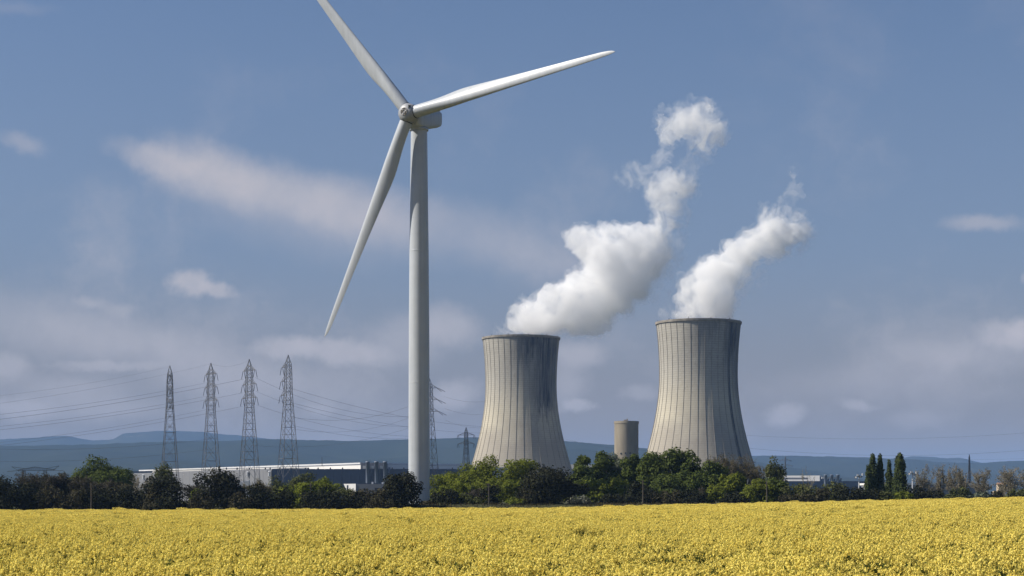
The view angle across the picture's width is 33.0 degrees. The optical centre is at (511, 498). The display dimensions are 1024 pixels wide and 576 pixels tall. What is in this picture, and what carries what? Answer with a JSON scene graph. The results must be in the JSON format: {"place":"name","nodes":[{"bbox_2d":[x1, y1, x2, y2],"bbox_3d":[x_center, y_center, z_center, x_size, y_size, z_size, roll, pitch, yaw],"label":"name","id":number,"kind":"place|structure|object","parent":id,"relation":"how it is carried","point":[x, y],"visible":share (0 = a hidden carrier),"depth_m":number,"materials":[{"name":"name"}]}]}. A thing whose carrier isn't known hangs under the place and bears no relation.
{"place":"outdoors","nodes":[
{"label":"outdoors","id":0,"kind":"place"},
{"bbox_2d":[0,431,265,445],"bbox_3d":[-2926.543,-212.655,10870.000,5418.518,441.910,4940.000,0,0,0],"label":"flat topped mountain","id":1,"kind":"structure","parent":0,"point":[152,436],"depth_m":10906.33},
{"bbox_2d":[0,437,992,494],"bbox_3d":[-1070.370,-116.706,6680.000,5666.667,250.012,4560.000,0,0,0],"label":"wooded ridge","id":2,"kind":"structure","parent":0,"point":[65,457],"depth_m":6322.93,"materials":[{"name":"green plant"}]},
{"bbox_2d":[0,0,1023,462],"label":"sky","id":3,"kind":"structure","parent":0,"point":[185,185],"materials":[{"name":"blue"}]},
{"bbox_2d":[0,500,1023,575],"bbox_3d":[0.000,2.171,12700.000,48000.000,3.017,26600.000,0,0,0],"label":"ground","id":4,"kind":"structure","parent":0,"point":[541,506],"depth_m":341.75,"materials":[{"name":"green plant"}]},
{"bbox_2d":[0,475,41,509],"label":"evergreen bush","id":5,"kind":"object","parent":4,"relation":"on","point":[11,493],"visible":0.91,"depth_m":337.36,"materials":[{"name":"green plant"}]},
{"bbox_2d":[9,486,51,509],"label":"evergreen bush","id":6,"kind":"object","parent":4,"relation":"on","point":[30,505],"visible":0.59,"depth_m":338.38,"materials":[{"name":"green plant"}]},
{"bbox_2d":[13,472,65,492],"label":"bare shrub","id":7,"kind":"object","parent":4,"relation":"on","point":[43,483],"visible":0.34,"depth_m":350.25,"materials":[{"name":"brown plant"}]},
{"bbox_2d":[32,484,77,509],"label":"scrub bush","id":8,"kind":"object","parent":4,"relation":"on","point":[51,501],"visible":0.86,"depth_m":337.75,"materials":[{"name":"green plant"}]},
{"bbox_2d":[44,473,83,499],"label":"bare shrub","id":9,"kind":"object","parent":4,"relation":"on","point":[65,488],"visible":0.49,"depth_m":353.02,"materials":[{"name":"brown plant"}]},
{"bbox_2d":[55,486,98,509],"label":"scrub bush","id":10,"kind":"object","parent":4,"relation":"on","point":[74,497],"visible":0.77,"depth_m":337.15,"materials":[{"name":"green plant"}]},
{"bbox_2d":[67,475,93,494],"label":"bare shrub","id":11,"kind":"object","parent":4,"relation":"on","point":[78,483],"visible":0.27,"depth_m":349.42,"materials":[{"name":"brown plant"}]},
{"bbox_2d":[78,485,120,509],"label":"evergreen bush","id":12,"kind":"object","parent":4,"relation":"on","point":[99,499],"visible":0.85,"depth_m":337.61,"materials":[{"name":"green plant"}]},
{"bbox_2d":[70,454,136,488],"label":"lobed tree","id":13,"kind":"object","parent":4,"relation":"on","point":[95,472],"visible":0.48,"depth_m":416.76,"materials":[{"name":"green plant"}]},
{"bbox_2d":[87,477,126,494],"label":"bare shrub","id":14,"kind":"object","parent":4,"relation":"on","point":[106,484],"visible":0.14,"depth_m":348.15,"materials":[{"name":"brown plant"}]},
{"bbox_2d":[102,482,136,509],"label":"scrub bush","id":15,"kind":"object","parent":4,"relation":"on","point":[124,484],"visible":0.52,"depth_m":340.00,"materials":[{"name":"green plant"}]},
{"bbox_2d":[112,485,148,509],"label":"evergreen bush","id":16,"kind":"object","parent":4,"relation":"on","point":[135,502],"visible":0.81,"depth_m":337.83,"materials":[{"name":"green plant"}]},
{"bbox_2d":[139,484,169,510],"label":"scrub bush","id":17,"kind":"object","parent":4,"relation":"on","point":[147,505],"visible":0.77,"depth_m":335.64,"materials":[{"name":"green plant"}]},
{"bbox_2d":[150,462,177,481],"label":"budding tree","id":18,"kind":"object","parent":4,"relation":"on","point":[163,471],"visible":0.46,"depth_m":389.46,"materials":[{"name":"green plant"}]},
{"bbox_2d":[142,474,193,509],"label":"evergreen bush","id":19,"kind":"object","parent":4,"relation":"on","point":[174,501],"visible":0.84,"depth_m":336.70,"materials":[{"name":"green plant"}]},
{"bbox_2d":[161,367,180,498],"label":"lattice pylon","id":20,"kind":"object","parent":4,"relation":"on","point":[167,411],"visible":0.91,"depth_m":821.11,"materials":[{"name":"metal"}]},
{"bbox_2d":[186,493,217,509],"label":"scrub bush","id":21,"kind":"object","parent":4,"relation":"on","point":[207,503],"visible":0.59,"depth_m":335.26,"materials":[{"name":"green plant"}]},
{"bbox_2d":[200,363,219,490],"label":"lattice pylon","id":22,"kind":"object","parent":4,"relation":"on","point":[207,392],"visible":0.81,"depth_m":803.65,"materials":[{"name":"metal"}]},
{"bbox_2d":[191,466,244,509],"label":"holm oak","id":23,"kind":"object","parent":4,"relation":"on","point":[218,484],"visible":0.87,"depth_m":339.40,"materials":[{"name":"green plant"}]},
{"bbox_2d":[227,491,255,509],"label":"scrub bush","id":24,"kind":"object","parent":4,"relation":"on","point":[238,505],"visible":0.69,"depth_m":336.82,"materials":[{"name":"green plant"}]},
{"bbox_2d":[238,359,259,490],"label":"lattice pylon","id":25,"kind":"object","parent":4,"relation":"on","point":[251,394],"visible":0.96,"depth_m":782.50,"materials":[{"name":"metal"}]},
{"bbox_2d":[239,482,273,509],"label":"evergreen bush","id":26,"kind":"object","parent":4,"relation":"on","point":[257,492],"visible":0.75,"depth_m":338.10,"materials":[{"name":"green plant"}]},
{"bbox_2d":[259,485,296,509],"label":"evergreen bush","id":27,"kind":"object","parent":4,"relation":"on","point":[281,500],"visible":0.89,"depth_m":337.91,"materials":[{"name":"green plant"}]},
{"bbox_2d":[268,475,290,495],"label":"budding tree","id":28,"kind":"object","parent":4,"relation":"on","point":[275,485],"visible":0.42,"depth_m":419.36,"materials":[{"name":"green plant"}]},
{"bbox_2d":[277,355,298,482],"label":"lattice pylon","id":29,"kind":"object","parent":4,"relation":"on","point":[290,399],"visible":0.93,"depth_m":761.91,"materials":[{"name":"metal"}]},
{"bbox_2d":[276,482,324,508],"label":"leafy tree","id":30,"kind":"object","parent":4,"relation":"on","point":[299,487],"visible":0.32,"depth_m":344.02,"materials":[{"name":"green plant"}]},
{"bbox_2d":[287,470,316,489],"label":"round tree","id":31,"kind":"object","parent":4,"relation":"on","point":[303,478],"visible":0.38,"depth_m":429.17,"materials":[{"name":"green plant"}]},
{"bbox_2d":[131,461,505,500],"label":"industrial hall","id":32,"kind":"structure","parent":4,"relation":"on","point":[368,472],"depth_m":885.80,"materials":[{"name":"grey metal"}]},
{"bbox_2d":[315,476,341,498],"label":"leafy tree","id":33,"kind":"object","parent":4,"relation":"on","point":[325,481],"visible":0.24,"depth_m":351.94,"materials":[{"name":"green plant"}]},
{"bbox_2d":[297,484,361,509],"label":"evergreen bush","id":34,"kind":"object","parent":4,"relation":"on","point":[312,500],"visible":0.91,"depth_m":334.85,"materials":[{"name":"green plant"}]},
{"bbox_2d":[337,495,370,508],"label":"evergreen bush","id":35,"kind":"object","parent":4,"relation":"on","point":[358,503],"visible":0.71,"depth_m":337.20,"materials":[{"name":"green plant"}]},
{"bbox_2d":[344,482,383,493],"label":"annex","id":36,"kind":"object","parent":4,"relation":"on","point":[372,486],"visible":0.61,"depth_m":800.20,"materials":[{"name":"white metal"}]},
{"bbox_2d":[350,488,384,503],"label":"scrub bush","id":37,"kind":"object","parent":4,"relation":"on","point":[361,492],"visible":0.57,"depth_m":341.20,"materials":[{"name":"green plant"}]},
{"bbox_2d":[3,501,747,509],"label":"verge grass","id":38,"kind":"structure","parent":4,"relation":"on","point":[531,504],"depth_m":342.72,"materials":[{"name":"green plant"}]},
{"bbox_2d":[361,495,393,508],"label":"scrub bush","id":39,"kind":"object","parent":4,"relation":"on","point":[380,502],"visible":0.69,"depth_m":334.78,"materials":[{"name":"green plant"}]},
{"bbox_2d":[371,488,401,507],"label":"scrub bush","id":40,"kind":"object","parent":4,"relation":"on","point":[382,493],"visible":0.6,"depth_m":339.60,"materials":[{"name":"green plant"}]},
{"bbox_2d":[381,469,424,508],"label":"holm oak","id":41,"kind":"object","parent":4,"relation":"on","point":[406,491],"visible":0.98,"depth_m":337.96,"materials":[{"name":"green plant"}]},
{"bbox_2d":[429,378,445,488],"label":"lattice pylon","id":42,"kind":"object","parent":4,"relation":"on","point":[431,415],"visible":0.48,"depth_m":859.38,"materials":[{"name":"metal"}]},
{"bbox_2d":[428,488,461,503],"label":"evergreen bush","id":43,"kind":"object","parent":4,"relation":"on","point":[450,496],"visible":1,"depth_m":344.66,"materials":[{"name":"green plant"}]},
{"bbox_2d":[430,471,467,496],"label":"leafy tree","id":44,"kind":"object","parent":4,"relation":"on","point":[442,479],"visible":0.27,"depth_m":389.81,"materials":[{"name":"green plant"}]},
{"bbox_2d":[437,481,485,503],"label":"leafy tree","id":45,"kind":"object","parent":4,"relation":"on","point":[464,487],"visible":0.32,"depth_m":370.31,"materials":[{"name":"green plant"}]},
{"bbox_2d":[317,0,614,503],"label":"wind turbine","id":46,"kind":"object","parent":4,"relation":"on","point":[419,121],"visible":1,"depth_m":355.19,"materials":[{"name":"metal"}]},
{"bbox_2d":[457,428,474,462],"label":"lattice pylon","id":47,"kind":"object","parent":4,"relation":"on","point":[465,445],"visible":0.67,"depth_m":1149.77,"materials":[{"name":"metal"}]},
{"bbox_2d":[447,462,490,500],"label":"leafy tree","id":48,"kind":"object","parent":4,"relation":"on","point":[463,478],"visible":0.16,"depth_m":388.15,"materials":[{"name":"green plant"}]},
{"bbox_2d":[457,494,481,503],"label":"green bush","id":49,"kind":"object","parent":4,"relation":"on","point":[467,498],"visible":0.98,"depth_m":346.15,"materials":[{"name":"green plant"}]},
{"bbox_2d":[479,483,500,503],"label":"evergreen bush","id":50,"kind":"object","parent":4,"relation":"on","point":[494,489],"visible":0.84,"depth_m":349.22,"materials":[{"name":"green plant"}]},
{"bbox_2d":[467,454,516,490],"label":"leafy tree","id":51,"kind":"object","parent":4,"relation":"on","point":[483,467],"visible":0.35,"depth_m":383.50,"materials":[{"name":"green plant"}]},
{"bbox_2d":[482,479,528,503],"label":"leafy tree","id":52,"kind":"object","parent":4,"relation":"on","point":[506,492],"visible":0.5,"depth_m":362.48,"materials":[{"name":"green plant"}]},
{"bbox_2d":[0,500,1023,528],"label":"rapeseed field","id":53,"kind":"structure","parent":4,"relation":"on","point":[595,517],"depth_m":154.42,"materials":[{"name":"yellow plant"}]},
{"bbox_2d":[0,496,1023,518],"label":"rapeseed field","id":54,"kind":"structure","parent":4,"relation":"on","point":[227,512],"depth_m":246.48,"materials":[{"name":"yellow plant"}]},
{"bbox_2d":[502,458,539,503],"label":"leafy tree","id":55,"kind":"object","parent":4,"relation":"on","point":[517,469],"visible":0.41,"depth_m":379.93,"materials":[{"name":"green plant"}]},
{"bbox_2d":[472,333,572,486],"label":"cooling tower","id":56,"kind":"structure","parent":4,"relation":"on","point":[520,419],"depth_m":1289.73,"materials":[{"name":"concrete"}]},
{"bbox_2d":[519,488,541,503],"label":"scrub bush","id":57,"kind":"object","parent":4,"relation":"on","point":[523,494],"visible":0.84,"depth_m":344.45,"materials":[{"name":"green plant"}]},
{"bbox_2d":[511,462,574,503],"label":"holm oak","id":58,"kind":"object","parent":4,"relation":"on","point":[544,478],"visible":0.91,"depth_m":344.86,"materials":[{"name":"green plant"}]},
{"bbox_2d":[553,480,589,502],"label":"holm oak","id":59,"kind":"object","parent":4,"relation":"on","point":[579,489],"visible":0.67,"depth_m":348.12,"materials":[{"name":"green plant"}]},
{"bbox_2d":[569,454,600,496],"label":"poplar tree","id":60,"kind":"object","parent":4,"relation":"on","point":[582,471],"visible":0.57,"depth_m":386.26,"materials":[{"name":"green plant"}]},
{"bbox_2d":[575,478,617,502],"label":"leafy tree","id":61,"kind":"object","parent":4,"relation":"on","point":[593,494],"visible":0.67,"depth_m":359.29,"materials":[{"name":"green plant"}]},
{"bbox_2d":[592,450,619,483],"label":"poplar tree","id":62,"kind":"object","parent":4,"relation":"on","point":[603,463],"visible":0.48,"depth_m":388.48,"materials":[{"name":"green plant"}]},
{"bbox_2d":[599,493,626,503],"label":"evergreen bush","id":63,"kind":"object","parent":4,"relation":"on","point":[609,499],"visible":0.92,"depth_m":348.72,"materials":[{"name":"green plant"}]},
{"bbox_2d":[607,452,622,481],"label":"silver tree","id":64,"kind":"object","parent":4,"relation":"on","point":[617,467],"visible":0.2,"depth_m":394.64,"materials":[{"name":"green plant"}]},
{"bbox_2d":[597,475,640,503],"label":"leafy tree","id":65,"kind":"object","parent":4,"relation":"on","point":[615,483],"visible":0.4,"depth_m":362.11,"materials":[{"name":"green plant"}]},
{"bbox_2d":[614,419,638,458],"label":"concrete silo","id":66,"kind":"object","parent":4,"relation":"on","point":[626,438],"visible":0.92,"depth_m":1113.08,"materials":[{"name":"beige concrete"}]},
{"bbox_2d":[619,453,643,486],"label":"poplar tree","id":67,"kind":"object","parent":4,"relation":"on","point":[630,470],"visible":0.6,"depth_m":387.22,"materials":[{"name":"green plant"}]},
{"bbox_2d":[623,480,657,503],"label":"evergreen bush","id":68,"kind":"object","parent":4,"relation":"on","point":[634,487],"visible":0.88,"depth_m":351.81,"materials":[{"name":"green plant"}]},
{"bbox_2d":[636,464,656,503],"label":"poplar tree","id":69,"kind":"object","parent":4,"relation":"on","point":[644,479],"visible":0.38,"depth_m":383.67,"materials":[{"name":"green plant"}]},
{"bbox_2d":[639,446,690,494],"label":"poplar tree","id":70,"kind":"object","parent":4,"relation":"on","point":[657,464],"visible":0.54,"depth_m":381.01,"materials":[{"name":"green plant"}]},
{"bbox_2d":[652,489,686,503],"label":"scrub bush","id":71,"kind":"object","parent":4,"relation":"on","point":[668,497],"visible":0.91,"depth_m":349.38,"materials":[{"name":"green plant"}]},
{"bbox_2d":[647,469,708,502],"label":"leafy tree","id":72,"kind":"object","parent":4,"relation":"on","point":[696,481],"visible":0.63,"depth_m":370.28,"materials":[{"name":"green plant"}]},
{"bbox_2d":[670,448,702,479],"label":"poplar tree","id":73,"kind":"object","parent":4,"relation":"on","point":[692,466],"visible":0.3,"depth_m":380.15,"materials":[{"name":"green plant"}]},
{"bbox_2d":[675,489,707,503],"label":"evergreen bush","id":74,"kind":"object","parent":4,"relation":"on","point":[694,497],"visible":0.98,"depth_m":348.45,"materials":[{"name":"green plant"}]},
{"bbox_2d":[646,316,754,483],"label":"cooling tower","id":75,"kind":"structure","parent":4,"relation":"on","point":[698,411],"depth_m":1174.81,"materials":[{"name":"concrete"}]},
{"bbox_2d":[702,483,726,503],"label":"green bush","id":76,"kind":"object","parent":4,"relation":"on","point":[716,493],"visible":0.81,"depth_m":350.45,"materials":[{"name":"green plant"}]},
{"bbox_2d":[698,460,731,503],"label":"poplar tree","id":77,"kind":"object","parent":4,"relation":"on","point":[714,472],"visible":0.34,"depth_m":376.09,"materials":[{"name":"green plant"}]},
{"bbox_2d":[706,452,740,476],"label":"budding tree","id":78,"kind":"object","parent":4,"relation":"on","point":[734,468],"visible":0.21,"depth_m":439.44,"materials":[{"name":"green plant"}]},
{"bbox_2d":[717,471,746,494],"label":"leafy tree","id":79,"kind":"object","parent":4,"relation":"on","point":[737,482],"visible":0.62,"depth_m":358.90,"materials":[{"name":"green plant"}]},
{"bbox_2d":[719,491,750,502],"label":"evergreen bush","id":80,"kind":"object","parent":4,"relation":"on","point":[734,497],"visible":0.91,"depth_m":346.90,"materials":[{"name":"green plant"}]},
{"bbox_2d":[722,453,761,489],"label":"budding tree","id":81,"kind":"object","parent":4,"relation":"on","point":[748,474],"visible":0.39,"depth_m":442.67,"materials":[{"name":"green plant"}]},
{"bbox_2d":[739,478,775,502],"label":"leafy tree","id":82,"kind":"object","parent":4,"relation":"on","point":[751,493],"visible":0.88,"depth_m":350.29,"materials":[{"name":"green plant"}]},
{"bbox_2d":[755,477,788,501],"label":"green bush","id":83,"kind":"object","parent":4,"relation":"on","point":[777,484],"visible":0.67,"depth_m":351.38,"materials":[{"name":"green plant"}]},
{"bbox_2d":[765,455,787,482],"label":"forked tree","id":84,"kind":"object","parent":4,"relation":"on","point":[771,471],"visible":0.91,"depth_m":399.33,"materials":[{"name":"green plant"}]},
{"bbox_2d":[776,482,803,500],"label":"green bush","id":85,"kind":"object","parent":4,"relation":"on","point":[783,490],"visible":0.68,"depth_m":350.83,"materials":[{"name":"green plant"}]},
{"bbox_2d":[777,493,816,501],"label":"scrub bush","id":86,"kind":"object","parent":4,"relation":"on","point":[794,498],"visible":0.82,"depth_m":346.63,"materials":[{"name":"green plant"}]},
{"bbox_2d":[794,483,819,501],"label":"green bush","id":87,"kind":"object","parent":4,"relation":"on","point":[807,488],"visible":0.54,"depth_m":350.33,"materials":[{"name":"green plant"}]},
{"bbox_2d":[806,488,833,501],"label":"scrub bush","id":88,"kind":"object","parent":4,"relation":"on","point":[822,495],"visible":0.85,"depth_m":349.17,"materials":[{"name":"green plant"}]},
{"bbox_2d":[784,475,863,497],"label":"factory hall","id":89,"kind":"structure","parent":4,"relation":"on","point":[819,481],"depth_m":1499.47,"materials":[{"name":"white metal"}]},
{"bbox_2d":[821,481,848,501],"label":"green bush","id":90,"kind":"object","parent":4,"relation":"on","point":[831,486],"visible":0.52,"depth_m":353.58,"materials":[{"name":"green plant"}]},
{"bbox_2d":[832,485,859,500],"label":"evergreen bush","id":91,"kind":"object","parent":4,"relation":"on","point":[844,494],"visible":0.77,"depth_m":348.91,"materials":[{"name":"green plant"}]},
{"bbox_2d":[850,487,877,499],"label":"evergreen bush","id":92,"kind":"object","parent":4,"relation":"on","point":[862,495],"visible":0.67,"depth_m":348.44,"materials":[{"name":"green plant"}]},
{"bbox_2d":[863,464,873,491],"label":"lombardy poplar","id":93,"kind":"object","parent":4,"relation":"on","point":[868,484],"visible":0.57,"depth_m":392.51,"materials":[{"name":"green plant"}]},
{"bbox_2d":[869,453,878,489],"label":"lombardy poplar","id":94,"kind":"object","parent":4,"relation":"on","point":[872,464],"visible":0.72,"depth_m":394.33,"materials":[{"name":"green plant"}]},
{"bbox_2d":[876,453,885,493],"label":"lombardy poplar","id":95,"kind":"object","parent":4,"relation":"on","point":[880,474],"visible":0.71,"depth_m":395.35,"materials":[{"name":"green plant"}]},
{"bbox_2d":[885,459,893,499],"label":"lombardy poplar","id":96,"kind":"object","parent":4,"relation":"on","point":[889,476],"visible":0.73,"depth_m":399.48,"materials":[{"name":"green plant"}]},
{"bbox_2d":[891,452,910,497],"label":"lombardy poplar","id":97,"kind":"object","parent":4,"relation":"on","point":[899,482],"visible":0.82,"depth_m":389.21,"materials":[{"name":"green plant"}]},
{"bbox_2d":[860,483,976,496],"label":"warehouse","id":98,"kind":"structure","parent":4,"relation":"on","point":[971,489],"depth_m":1010.93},
{"bbox_2d":[906,485,937,499],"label":"evergreen bush","id":99,"kind":"object","parent":4,"relation":"on","point":[920,493],"visible":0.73,"depth_m":349.17,"materials":[{"name":"green plant"}]},
{"bbox_2d":[912,465,936,490],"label":"bare tree","id":100,"kind":"object","parent":4,"relation":"on","point":[921,481],"visible":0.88,"depth_m":399.67,"materials":[{"name":"grey plant"}]},
{"bbox_2d":[933,464,948,492],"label":"bare tree","id":101,"kind":"object","parent":4,"relation":"on","point":[939,483],"visible":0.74,"depth_m":401.95,"materials":[{"name":"grey plant"}]},
{"bbox_2d":[943,463,963,491],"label":"bare tree","id":102,"kind":"object","parent":4,"relation":"on","point":[950,482],"visible":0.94,"depth_m":397.58,"materials":[{"name":"grey plant"}]},
{"bbox_2d":[944,486,970,498],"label":"green bush","id":103,"kind":"object","parent":4,"relation":"on","point":[963,491],"visible":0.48,"depth_m":349.24,"materials":[{"name":"green plant"}]},
{"bbox_2d":[967,467,995,492],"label":"bare tree","id":104,"kind":"object","parent":4,"relation":"on","point":[979,487],"visible":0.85,"depth_m":399.78,"materials":[{"name":"grey plant"}]},
{"bbox_2d":[995,466,1023,493],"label":"bare tree","id":105,"kind":"object","parent":4,"relation":"on","point":[1006,476],"visible":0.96,"depth_m":395.51,"materials":[{"name":"grey plant"}]},
{"bbox_2d":[752,456,1023,492],"bbox_3d":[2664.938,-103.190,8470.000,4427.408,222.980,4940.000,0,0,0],"label":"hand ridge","id":106,"kind":"structure","parent":0,"point":[851,467],"depth_m":8143.14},
{"bbox_2d":[903,456,979,462],"bbox_3d":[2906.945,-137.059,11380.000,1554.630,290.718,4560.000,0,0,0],"label":"hill","id":107,"kind":"structure","parent":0,"point":[954,460],"depth_m":11441.07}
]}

